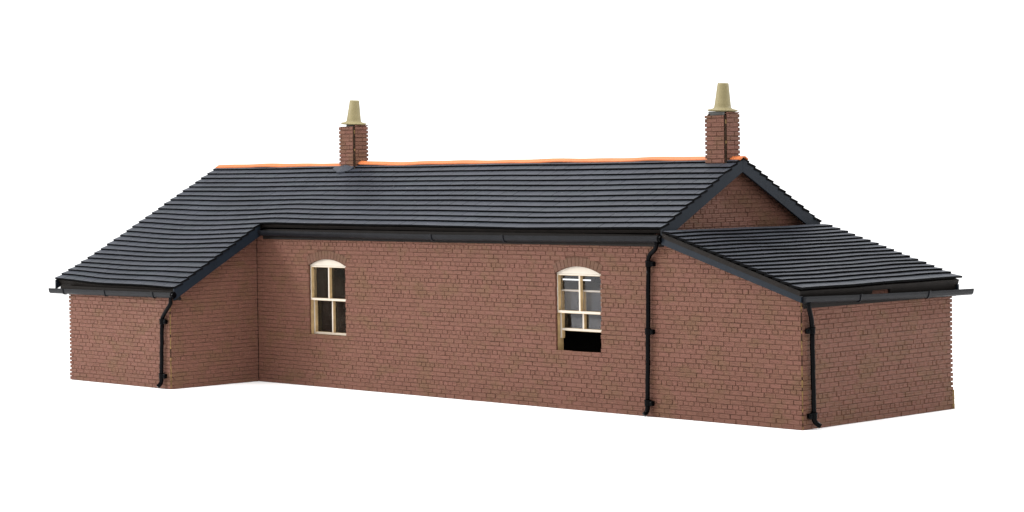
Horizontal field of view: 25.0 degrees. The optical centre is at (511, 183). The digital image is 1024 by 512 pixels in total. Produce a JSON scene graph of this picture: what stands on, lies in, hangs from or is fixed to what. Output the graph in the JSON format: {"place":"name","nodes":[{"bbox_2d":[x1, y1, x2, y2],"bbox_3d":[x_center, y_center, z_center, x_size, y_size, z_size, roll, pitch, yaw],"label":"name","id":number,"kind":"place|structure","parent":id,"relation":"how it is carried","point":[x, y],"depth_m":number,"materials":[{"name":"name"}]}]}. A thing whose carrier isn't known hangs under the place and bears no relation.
{"place":"outdoors","nodes":[
{"label":"outdoors","id":0,"kind":"place"},
{"bbox_2d":[48,83,973,429],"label":"brick building","id":1,"kind":"structure","parent":0,"point":[726,283],"depth_m":41.38,"materials":[{"name":"brown brick"}]},
{"bbox_2d":[310,259,345,335],"bbox_3d":[-3.486,2.224,44.915,0.168,1.570,1.290,-1,1,-44],"label":"sash window","id":2,"kind":"structure","parent":1,"relation":"in","point":[330,264],"depth_m":45.03,"materials":[{"name":"beige wood"}]},
{"bbox_2d":[557,267,601,349],"bbox_3d":[1.243,2.194,40.085,0.168,1.575,1.274,-1,1,-44],"label":"sash window","id":3,"kind":"structure","parent":1,"relation":"in","point":[572,271],"depth_m":40.20,"materials":[{"name":"beige wood"}]},
{"bbox_2d":[0,328,1023,511],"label":"ground","id":4,"kind":"structure","parent":0,"point":[67,444],"depth_m":34.11,"materials":[{"name":"white"}]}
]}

